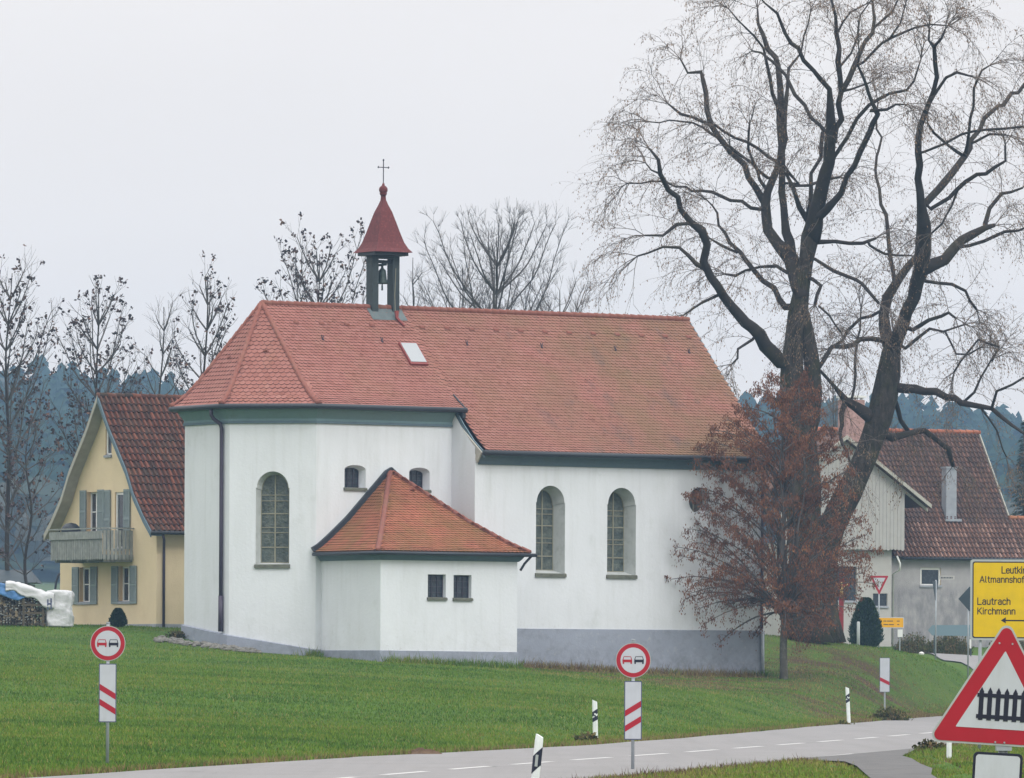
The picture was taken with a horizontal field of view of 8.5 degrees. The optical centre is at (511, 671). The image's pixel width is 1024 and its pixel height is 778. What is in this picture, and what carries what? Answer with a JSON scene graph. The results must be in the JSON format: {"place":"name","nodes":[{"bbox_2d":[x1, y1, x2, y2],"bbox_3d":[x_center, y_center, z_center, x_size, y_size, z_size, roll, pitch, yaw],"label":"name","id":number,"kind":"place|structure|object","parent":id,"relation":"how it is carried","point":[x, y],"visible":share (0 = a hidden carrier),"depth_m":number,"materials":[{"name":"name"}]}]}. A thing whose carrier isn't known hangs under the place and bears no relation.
{"place":"outdoors","nodes":[
{"label":"outdoors","id":0,"kind":"place"},
{"bbox_2d":[0,550,59,622],"bbox_3d":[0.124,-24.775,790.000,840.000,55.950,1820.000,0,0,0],"label":"hills","id":1,"kind":"structure","parent":0,"point":[46,576],"depth_m":1022.97,"materials":[{"name":"green plant"}]},
{"bbox_2d":[0,354,1023,562],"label":"forest","id":2,"kind":"object","parent":1,"relation":"on","point":[57,386],"visible":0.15,"depth_m":1219.29,"materials":[{"name":"green plant"}]},
{"bbox_2d":[61,523,80,531],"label":"kettle grill","id":3,"kind":"object","parent":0,"point":[69,525],"visible":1,"depth_m":266.32,"materials":[{"name":"grey metal"}]},
{"bbox_2d":[32,716,945,777],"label":"road","id":4,"kind":"structure","parent":0,"point":[562,763],"depth_m":131.68,"materials":[{"name":"grey asphalt"}]},
{"bbox_2d":[342,732,931,777],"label":"road marking","id":5,"kind":"object","parent":4,"relation":"on","point":[610,757],"visible":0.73,"depth_m":132.24,"materials":[{"name":"paint"}]},
{"bbox_2d":[0,695,986,777],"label":"verge grass","id":6,"kind":"structure","parent":0,"point":[713,730],"depth_m":134.35,"materials":[{"name":"green plant"}]},
{"bbox_2d":[0,623,1023,777],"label":"ground","id":7,"kind":"structure","parent":0,"point":[960,667],"depth_m":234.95,"materials":[{"name":"green plant"}]},
{"bbox_2d":[0,570,41,623],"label":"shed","id":8,"kind":"structure","parent":7,"relation":"on","point":[16,576],"depth_m":298.95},
{"bbox_2d":[0,595,45,625],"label":"wood pile","id":9,"kind":"object","parent":7,"relation":"on","point":[14,614],"visible":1,"depth_m":254.65,"materials":[{"name":"brown wood"}]},
{"bbox_2d":[0,583,24,600],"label":"blue tarpaulin","id":10,"kind":"object","parent":9,"relation":"on","point":[13,594],"visible":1,"depth_m":254.48,"materials":[{"name":"plastic"}]},
{"bbox_2d":[5,581,53,608],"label":"white cover sheet","id":11,"kind":"object","parent":9,"relation":"on","point":[41,596],"visible":1,"depth_m":254.44,"materials":[{"name":"plastic"}]},
{"bbox_2d":[0,244,64,583],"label":"poplar tree","id":12,"kind":"object","parent":7,"relation":"on","point":[6,396],"visible":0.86,"depth_m":299.82,"materials":[{"name":"grey plant"}]},
{"bbox_2d":[0,399,64,619],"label":"poplar tree","id":13,"kind":"object","parent":7,"relation":"on","point":[30,514],"visible":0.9,"depth_m":284.93,"materials":[{"name":"brown plant"}]},
{"bbox_2d":[54,573,59,589],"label":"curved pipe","id":14,"kind":"object","parent":7,"relation":"on","point":[56,581],"visible":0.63,"depth_m":265.96,"materials":[{"name":"grey metal"}]},
{"bbox_2d":[45,590,74,626],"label":"white wrapped bale","id":15,"kind":"object","parent":7,"relation":"on","point":[60,614],"visible":1,"depth_m":254.53,"materials":[{"name":"plastic"}]},
{"bbox_2d":[45,274,152,488],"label":"poplar tree","id":16,"kind":"object","parent":7,"relation":"on","point":[98,319],"visible":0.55,"depth_m":304.79,"materials":[{"name":"grey plant"}]},
{"bbox_2d":[90,622,124,763],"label":"road sign","id":17,"kind":"object","parent":7,"relation":"on","point":[107,643],"visible":1,"depth_m":116.99,"materials":[{"name":"metal"}]},
{"bbox_2d":[42,392,184,627],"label":"yellow house","id":18,"kind":"structure","parent":7,"relation":"on","point":[121,504],"depth_m":264.76,"materials":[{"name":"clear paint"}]},
{"bbox_2d":[78,567,89,604],"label":"window","id":19,"kind":"structure","parent":18,"relation":"in","point":[84,571],"depth_m":267.68,"materials":[{"name":"white glass"}]},
{"bbox_2d":[87,492,96,530],"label":"window","id":20,"kind":"structure","parent":18,"relation":"in","point":[91,496],"depth_m":267.16,"materials":[{"name":"white glass"}]},
{"bbox_2d":[103,430,111,457],"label":"window","id":21,"kind":"structure","parent":18,"relation":"in","point":[108,442],"depth_m":265.73,"materials":[{"name":"white glass"}]},
{"bbox_2d":[114,492,122,550],"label":"window","id":22,"kind":"structure","parent":18,"relation":"in","point":[118,495],"depth_m":264.95,"materials":[{"name":"white glass"}]},
{"bbox_2d":[117,566,128,603],"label":"window","id":23,"kind":"structure","parent":18,"relation":"in","point":[123,570],"depth_m":264.76,"materials":[{"name":"clear glass"}]},
{"bbox_2d":[108,608,127,627],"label":"dwarf conifer","id":24,"kind":"object","parent":7,"relation":"on","point":[118,618],"visible":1,"depth_m":257.82,"materials":[{"name":"green plant"}]},
{"bbox_2d":[122,288,192,394],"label":"poplar tree","id":25,"kind":"object","parent":7,"relation":"on","point":[160,375],"visible":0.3,"depth_m":311.99,"materials":[{"name":"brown plant"}]},
{"bbox_2d":[165,630,188,638],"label":"weed clump","id":26,"kind":"object","parent":7,"relation":"on","point":[177,634],"visible":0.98,"depth_m":250.83,"materials":[{"name":"green plant"}]},
{"bbox_2d":[159,250,237,394],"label":"poplar tree","id":27,"kind":"object","parent":7,"relation":"on","point":[208,325],"visible":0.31,"depth_m":300.02,"materials":[{"name":"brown plant"}]},
{"bbox_2d":[153,635,261,653],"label":"rubble","id":28,"kind":"object","parent":7,"relation":"on","point":[180,641],"visible":1,"depth_m":247.84,"materials":[{"name":"stone"}]},
{"bbox_2d":[255,211,365,303],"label":"poplar tree","id":29,"kind":"object","parent":7,"relation":"on","point":[307,291],"visible":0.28,"depth_m":317.62,"materials":[{"name":"grey plant"}]},
{"bbox_2d":[399,252,440,305],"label":"poplar tree","id":30,"kind":"object","parent":7,"relation":"on","point":[412,280],"visible":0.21,"depth_m":325.00,"materials":[{"name":"brown plant"}]},
{"bbox_2d":[408,747,441,753],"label":"molehill","id":31,"kind":"object","parent":7,"relation":"on","point":[419,750],"visible":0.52,"depth_m":136.86,"materials":[{"name":"soil"}]},
{"bbox_2d":[404,236,492,307],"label":"bare tree","id":32,"kind":"object","parent":7,"relation":"on","point":[463,293],"visible":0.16,"depth_m":325.91,"materials":[{"name":"brown plant"}]},
{"bbox_2d":[168,159,777,674],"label":"chapel","id":33,"kind":"structure","parent":7,"relation":"on","point":[370,479],"depth_m":250.69,"materials":[{"name":"white paint"}]},
{"bbox_2d":[254,471,289,567],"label":"window","id":34,"kind":"structure","parent":33,"relation":"in","point":[272,490],"depth_m":248.47,"materials":[{"name":"grey glass"}]},
{"bbox_2d":[344,468,367,490],"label":"window","id":35,"kind":"structure","parent":33,"relation":"in","point":[351,481],"depth_m":248.90,"materials":[{"name":"grey glass"}]},
{"bbox_2d":[409,470,431,492],"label":"window","id":36,"kind":"structure","parent":33,"relation":"in","point":[416,477],"depth_m":250.48,"materials":[{"name":"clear glass"}]},
{"bbox_2d":[427,575,447,599],"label":"window","id":37,"kind":"structure","parent":33,"relation":"in","point":[435,582],"depth_m":245.88,"materials":[{"name":"clear glass"}]},
{"bbox_2d":[453,575,472,600],"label":"window","id":38,"kind":"structure","parent":33,"relation":"in","point":[461,583],"depth_m":246.48,"materials":[{"name":"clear glass"}]},
{"bbox_2d":[535,486,566,576],"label":"window","id":39,"kind":"structure","parent":33,"relation":"in","point":[550,505],"depth_m":251.83,"materials":[{"name":"grey glass"}]},
{"bbox_2d":[606,488,637,578],"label":"window","id":40,"kind":"structure","parent":33,"relation":"in","point":[621,507],"depth_m":253.50,"materials":[{"name":"grey glass"}]},
{"bbox_2d":[689,491,701,511],"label":"window","id":41,"kind":"structure","parent":33,"relation":"in","point":[692,506],"depth_m":255.24,"materials":[{"name":"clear glass"}]},
{"bbox_2d":[406,196,578,310],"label":"bare tree","id":42,"kind":"object","parent":7,"relation":"on","point":[496,291],"visible":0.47,"depth_m":321.68,"materials":[{"name":"grey plant"}]},
{"bbox_2d":[293,644,777,676],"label":"grass","id":43,"kind":"structure","parent":7,"relation":"on","point":[519,665],"depth_m":250.75,"materials":[{"name":"green plant"}]},
{"bbox_2d":[531,734,542,777],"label":"marker post","id":44,"kind":"object","parent":7,"relation":"on","point":[537,758],"visible":1,"depth_m":98.93,"materials":[{"name":"plastic"}]},
{"bbox_2d":[511,260,600,312],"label":"bare tree","id":45,"kind":"object","parent":7,"relation":"on","point":[570,303],"visible":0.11,"depth_m":323.65,"materials":[{"name":"brown plant"}]},
{"bbox_2d":[566,731,598,740],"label":"weed clump","id":46,"kind":"object","parent":7,"relation":"on","point":[587,735],"visible":0.57,"depth_m":159.89,"materials":[{"name":"green plant"}]},
{"bbox_2d":[592,700,597,735],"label":"marker post","id":47,"kind":"object","parent":7,"relation":"on","point":[595,716],"visible":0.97,"depth_m":162.94,"materials":[{"name":"plastic"}]},
{"bbox_2d":[616,639,650,768],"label":"road sign","id":48,"kind":"object","parent":7,"relation":"on","point":[633,660],"visible":1,"depth_m":116.99,"materials":[{"name":"metal"}]},
{"bbox_2d":[664,366,884,678],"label":"hornbeam tree","id":49,"kind":"object","parent":7,"relation":"on","point":[783,583],"visible":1,"depth_m":253.50,"materials":[{"name":"brown plant"}]},
{"bbox_2d":[556,0,1015,642],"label":"linden tree","id":50,"kind":"object","parent":7,"relation":"on","point":[800,350],"visible":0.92,"depth_m":275.13,"materials":[{"name":"brown plant"}]},
{"bbox_2d":[819,357,866,427],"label":"bare tree","id":51,"kind":"object","parent":7,"relation":"on","point":[833,392],"visible":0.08,"depth_m":419.97,"materials":[{"name":"brown plant"}]},
{"bbox_2d":[837,573,849,642],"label":"wayside cross","id":52,"kind":"object","parent":7,"relation":"on","point":[841,616],"visible":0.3,"depth_m":299.92,"materials":[{"name":"red paint"}]},
{"bbox_2d":[836,720,854,724],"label":"weed clump","id":53,"kind":"object","parent":7,"relation":"on","point":[842,722],"visible":0.29,"depth_m":221.93,"materials":[{"name":"green plant"}]},
{"bbox_2d":[845,687,850,722],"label":"marker post","id":54,"kind":"object","parent":7,"relation":"on","point":[848,704],"visible":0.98,"depth_m":224.44,"materials":[{"name":"plastic"}]},
{"bbox_2d":[857,622,859,645],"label":"wooden post","id":55,"kind":"object","parent":7,"relation":"on","point":[858,632],"visible":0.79,"depth_m":315.94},
{"bbox_2d":[847,597,884,646],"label":"thuja","id":56,"kind":"object","parent":7,"relation":"on","point":[866,615],"visible":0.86,"depth_m":321.60,"materials":[{"name":"green plant"}]},
{"bbox_2d":[870,576,887,646],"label":"give way sign","id":57,"kind":"object","parent":7,"relation":"on","point":[881,579],"visible":0.76,"depth_m":329.00,"materials":[{"name":"metal"}]},
{"bbox_2d":[880,658,889,708],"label":"countdown marker","id":58,"kind":"object","parent":7,"relation":"on","point":[884,675],"visible":0.96,"depth_m":246.99,"materials":[{"name":"metal"}]},
{"bbox_2d":[866,706,912,719],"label":"weed clump","id":59,"kind":"object","parent":7,"relation":"on","point":[889,713],"visible":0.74,"depth_m":241.76,"materials":[{"name":"green plant"}]},
{"bbox_2d":[757,0,1023,642],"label":"linden tree","id":60,"kind":"object","parent":7,"relation":"on","point":[876,416],"visible":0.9,"depth_m":276.94,"materials":[{"name":"brown plant"}]},
{"bbox_2d":[878,617,903,649],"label":"arrow sign","id":61,"kind":"object","parent":7,"relation":"on","point":[892,622],"visible":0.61,"depth_m":328.48,"materials":[{"name":"metal"}]},
{"bbox_2d":[763,395,1023,646],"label":"farmhouse","id":62,"kind":"object","parent":7,"relation":"on","point":[922,541],"visible":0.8,"depth_m":346.06,"materials":[{"name":"tile"}]},
{"bbox_2d":[837,566,857,602],"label":"window","id":63,"kind":"structure","parent":62,"relation":"in","point":[851,600],"depth_m":343.29,"materials":[{"name":"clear glass"}]},
{"bbox_2d":[873,594,888,607],"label":"window","id":64,"kind":"structure","parent":62,"relation":"in","point":[875,596],"depth_m":343.96,"materials":[{"name":"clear glass"}]},
{"bbox_2d":[920,568,941,587],"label":"window","id":65,"kind":"structure","parent":62,"relation":"in","point":[927,575],"depth_m":345.82,"materials":[{"name":"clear glass"}]},
{"bbox_2d":[892,632,933,653],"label":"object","id":66,"kind":"object","parent":7,"relation":"on","point":[912,645],"visible":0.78,"depth_m":329.67,"materials":[{"name":"green plant"}]},
{"bbox_2d":[912,738,945,748],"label":"weed clump","id":67,"kind":"object","parent":7,"relation":"on","point":[928,744],"visible":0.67,"depth_m":149.88,"materials":[{"name":"green plant"}]},
{"bbox_2d":[932,576,954,658],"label":"turned give way sign","id":68,"kind":"object","parent":7,"relation":"on","point":[935,584],"visible":0.94,"depth_m":311.98,"materials":[{"name":"metal"}]},
{"bbox_2d":[946,742,951,757],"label":"boundary stake","id":69,"kind":"object","parent":7,"relation":"on","point":[949,749],"visible":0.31,"depth_m":129.96,"materials":[{"name":"plastic"}]},
{"bbox_2d":[928,625,970,655],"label":"arrow board","id":70,"kind":"object","parent":7,"relation":"on","point":[951,630],"visible":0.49,"depth_m":317.96,"materials":[{"name":"blue metal"}]},
{"bbox_2d":[924,636,974,654],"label":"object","id":71,"kind":"object","parent":7,"relation":"on","point":[951,645],"visible":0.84,"depth_m":325.56,"materials":[{"name":"green plant"}]},
{"bbox_2d":[959,587,970,677],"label":"diamond sign","id":72,"kind":"object","parent":7,"relation":"on","point":[964,598],"visible":0.64,"depth_m":299.95,"materials":[{"name":"metal"}]},
{"bbox_2d":[932,626,1023,777],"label":"warning sign","id":73,"kind":"object","parent":7,"relation":"on","point":[986,707],"visible":1,"depth_m":41.89,"materials":[{"name":"metal"}]},
{"bbox_2d":[970,559,1023,748],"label":"direction sign","id":74,"kind":"object","parent":7,"relation":"on","point":[996,595],"visible":0.99,"depth_m":147.97,"materials":[{"name":"metal"}]},
{"bbox_2d":[983,640,1023,652],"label":"weed clump","id":75,"kind":"object","parent":7,"relation":"on","point":[1022,643],"visible":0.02,"depth_m":325.82,"materials":[{"name":"green plant"}]},
{"bbox_2d":[1010,420,1023,515],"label":"spruce tree","id":76,"kind":"object","parent":7,"relation":"on","point":[1018,485],"visible":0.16,"depth_m":371.93,"materials":[{"name":"green plant"}]},
{"bbox_2d":[0,0,1023,421],"label":"sky","id":77,"kind":"structure","parent":0,"point":[139,138],"materials":[{"name":"white"}]},
{"bbox_2d":[798,748,935,777],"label":"driveway","id":78,"kind":"structure","parent":0,"point":[889,764],"depth_m":123.72,"materials":[{"name":"grey asphalt"}]},
{"bbox_2d":[931,653,977,668],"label":"side road","id":79,"kind":"structure","parent":0,"point":[973,660],"depth_m":313.36,"materials":[{"name":"grey asphalt"}]}
]}

